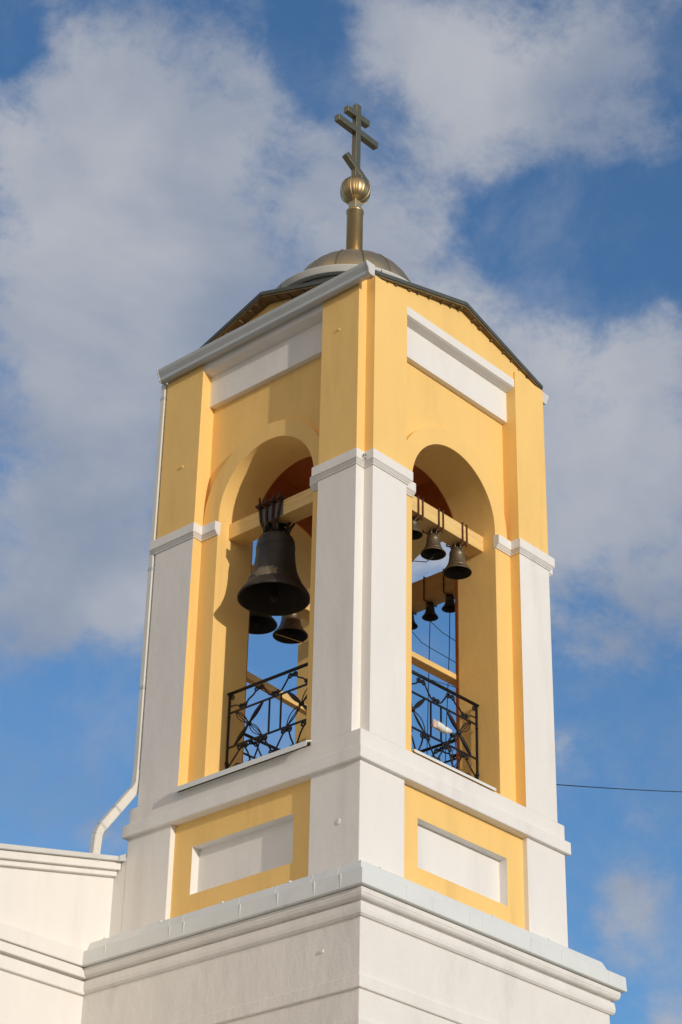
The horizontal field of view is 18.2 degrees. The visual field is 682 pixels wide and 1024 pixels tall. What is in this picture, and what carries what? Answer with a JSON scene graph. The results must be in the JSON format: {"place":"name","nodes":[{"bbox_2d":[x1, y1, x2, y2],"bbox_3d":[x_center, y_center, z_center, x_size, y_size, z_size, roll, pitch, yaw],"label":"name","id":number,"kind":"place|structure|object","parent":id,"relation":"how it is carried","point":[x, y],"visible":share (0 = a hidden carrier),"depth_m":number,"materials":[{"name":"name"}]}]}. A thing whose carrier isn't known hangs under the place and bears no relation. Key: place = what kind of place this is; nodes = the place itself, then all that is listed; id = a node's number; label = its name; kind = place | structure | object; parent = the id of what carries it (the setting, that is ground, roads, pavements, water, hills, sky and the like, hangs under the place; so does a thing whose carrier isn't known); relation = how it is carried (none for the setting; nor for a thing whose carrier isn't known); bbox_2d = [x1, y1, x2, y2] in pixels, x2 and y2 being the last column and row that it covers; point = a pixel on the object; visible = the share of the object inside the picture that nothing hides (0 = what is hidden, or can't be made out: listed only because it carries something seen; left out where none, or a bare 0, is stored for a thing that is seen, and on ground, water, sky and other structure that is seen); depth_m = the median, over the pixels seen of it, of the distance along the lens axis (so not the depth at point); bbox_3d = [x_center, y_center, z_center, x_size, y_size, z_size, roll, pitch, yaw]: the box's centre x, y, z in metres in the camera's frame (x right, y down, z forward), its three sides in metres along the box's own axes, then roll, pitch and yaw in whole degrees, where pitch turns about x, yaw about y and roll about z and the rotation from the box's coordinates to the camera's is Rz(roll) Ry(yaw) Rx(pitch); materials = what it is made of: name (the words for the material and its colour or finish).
{"place":"outdoors","nodes":[
{"label":"outdoors","id":0,"kind":"place"},
{"bbox_2d":[0,0,681,1023],"label":"sky","id":1,"kind":"structure","parent":0,"point":[166,166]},
{"bbox_3d":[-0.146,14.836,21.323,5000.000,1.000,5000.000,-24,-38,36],"label":"ground","id":2,"kind":"structure","parent":0,"visible":0},
{"bbox_2d":[0,843,126,1023],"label":"church nave","id":3,"kind":"structure","parent":2,"relation":"on","point":[55,910],"depth_m":26.06,"materials":[{"name":"white paint"}]},
{"bbox_2d":[80,103,626,1023],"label":"bell tower","id":4,"kind":"structure","parent":2,"relation":"on","point":[352,857],"depth_m":27.16,"materials":[{"name":"white paint"}]},
{"bbox_2d":[243,733,280,757],"bbox_3d":[-1.011,3.772,28.942,0.072,1.355,1.720,-24,-38,36],"label":"iron railing","id":5,"kind":"object","parent":4,"relation":"on","point":[255,742],"visible":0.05,"depth_m":29.06,"materials":[{"name":"black metal"}]},
{"bbox_2d":[225,662,307,768],"bbox_3d":[-0.844,2.681,27.067,1.720,1.355,0.072,-24,-38,36],"label":"iron railing","id":6,"kind":"object","parent":4,"relation":"on","point":[261,736],"visible":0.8,"depth_m":27.27,"materials":[{"name":"black metal"}]},
{"bbox_2d":[229,488,312,545],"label":"bell beam","id":7,"kind":"structure","parent":4,"relation":"attached to","point":[249,529],"depth_m":28.53,"materials":[{"name":"beige wood"}]},
{"bbox_2d":[237,491,309,615],"bbox_3d":[-0.871,0.491,28.423,0.970,1.565,0.970,-24,-38,36],"label":"great bell","id":8,"kind":"object","parent":7,"relation":"hanging from","point":[273,585],"visible":0.98,"depth_m":28.27,"materials":[{"name":"brown metal"}]},
{"bbox_2d":[247,671,306,715],"bbox_3d":[-0.691,2.605,29.313,0.100,0.254,2.346,-24,-38,36],"label":"guard plank","id":9,"kind":"object","parent":4,"relation":"attached to","point":[287,699],"visible":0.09,"depth_m":29.11,"materials":[{"name":"beige wood"}]},
{"bbox_2d":[252,565,309,621],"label":"bell beam","id":10,"kind":"structure","parent":4,"relation":"attached to","point":[305,614],"depth_m":30.81,"materials":[{"name":"brown wood"}]},
{"bbox_2d":[249,611,276,634],"bbox_3d":[-1.179,1.230,30.141,0.590,0.853,0.590,-24,-38,36],"label":"bell","id":11,"kind":"object","parent":10,"relation":"hanging from","point":[259,624],"visible":0.27,"depth_m":30.14,"materials":[{"name":"brown metal"}]},
{"bbox_2d":[272,612,307,643],"bbox_3d":[-0.704,1.465,30.614,0.510,0.766,0.548,-24,-38,36],"label":"bell","id":12,"kind":"object","parent":10,"relation":"hanging from","point":[289,630],"visible":0.71,"depth_m":30.49,"materials":[{"name":"brown metal"}]},
{"bbox_2d":[412,571,454,613],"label":"bell beam","id":13,"kind":"structure","parent":4,"relation":"attached to","point":[433,590],"depth_m":30.34,"materials":[{"name":"brown wood"}]},
{"bbox_2d":[412,611,417,629],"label":"bell","id":14,"kind":"object","parent":13,"relation":"hanging from","point":[414,625],"visible":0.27,"depth_m":30.55,"materials":[{"name":"brown metal"}]},
{"bbox_2d":[422,576,437,620],"bbox_3d":[1.272,1.242,30.432,0.236,0.610,0.236,4,-30,-5],"label":"bell","id":15,"kind":"object","parent":13,"relation":"hanging from","point":[429,613],"visible":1,"depth_m":30.33,"materials":[{"name":"brown metal"}]},
{"bbox_2d":[427,618,430,754],"bbox_3d":[1.202,2.892,29.392,0.025,3.311,0.162,-10,-32,19],"label":"bell rope","id":16,"kind":"object","parent":15,"relation":"hanging from","point":[428,689],"visible":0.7,"depth_m":29.65,"materials":[{"name":"black"}]},
{"bbox_2d":[442,569,454,612],"bbox_3d":[1.542,1.117,30.224,0.236,0.595,0.236,1,-30,1],"label":"bell","id":17,"kind":"object","parent":13,"relation":"hanging from","point":[449,603],"visible":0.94,"depth_m":30.12,"materials":[{"name":"brown metal"}]},
{"bbox_2d":[445,609,449,763],"bbox_3d":[1.454,2.777,29.200,0.151,3.325,0.015,26,-38,-36],"label":"bell rope","id":18,"kind":"object","parent":17,"relation":"hanging from","point":[447,686],"visible":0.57,"depth_m":29.60,"materials":[{"name":"black"}]},
{"bbox_2d":[412,632,454,661],"bbox_3d":[1.274,1.867,29.775,0.032,1.036,1.188,18,-34,-27],"label":"bell rope","id":19,"kind":"object","parent":4,"relation":"hanging from","point":[432,649],"visible":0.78,"depth_m":29.73,"materials":[{"name":"black"}]},
{"bbox_2d":[412,651,457,687],"bbox_3d":[0.855,1.873,28.026,0.160,0.080,2.470,-24,-38,36],"label":"guard plank","id":20,"kind":"object","parent":4,"relation":"attached to","point":[434,669],"depth_m":28.34,"materials":[{"name":"beige wood"}]},
{"bbox_2d":[420,739,455,768],"bbox_3d":[1.107,3.861,29.017,1.720,1.355,0.072,-24,-38,36],"label":"iron railing","id":21,"kind":"object","parent":4,"relation":"on","point":[436,750],"visible":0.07,"depth_m":29.13,"materials":[{"name":"black metal"}]},
{"bbox_2d":[411,670,478,779],"bbox_3d":[1.211,2.792,27.180,0.072,1.355,1.720,-24,-38,36],"label":"iron railing","id":22,"kind":"object","parent":4,"relation":"on","point":[445,745],"visible":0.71,"depth_m":27.42,"materials":[{"name":"black metal"}]},
{"bbox_2d":[431,719,455,766],"bbox_3d":[1.331,2.961,27.153,0.110,0.540,0.496,-24,-38,36],"label":"lamp","id":23,"kind":"object","parent":22,"relation":"attached to","point":[439,726],"visible":0.98,"depth_m":27.17,"materials":[{"name":"white glass"}]},
{"bbox_2d":[412,496,482,556],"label":"bell beam","id":24,"kind":"structure","parent":4,"relation":"attached to","point":[451,534],"depth_m":28.76,"materials":[{"name":"beige wood"}]},
{"bbox_2d":[412,496,423,539],"bbox_3d":[0.955,0.078,28.364,0.304,0.536,0.270,-24,-38,36],"label":"bell","id":25,"kind":"object","parent":24,"relation":"hanging from","point":[417,533],"visible":0.58,"depth_m":28.30,"materials":[{"name":"brown metal"}]},
{"bbox_2d":[420,508,445,560],"bbox_3d":[1.238,0.290,28.605,0.344,0.649,0.344,-24,-38,36],"label":"bell","id":26,"kind":"object","parent":24,"relation":"hanging from","point":[433,548],"visible":1,"depth_m":28.53,"materials":[{"name":"brown metal"}]},
{"bbox_2d":[443,522,471,579],"bbox_3d":[1.573,0.516,28.906,0.396,0.722,0.396,-24,-38,36],"label":"bell","id":27,"kind":"object","parent":24,"relation":"hanging from","point":[457,568],"visible":1,"depth_m":28.83,"materials":[{"name":"brown metal"}]},
{"bbox_2d":[556,784,681,791],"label":"overhead cable","id":28,"kind":"object","parent":4,"relation":"attached to","point":[617,788],"visible":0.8,"depth_m":34.49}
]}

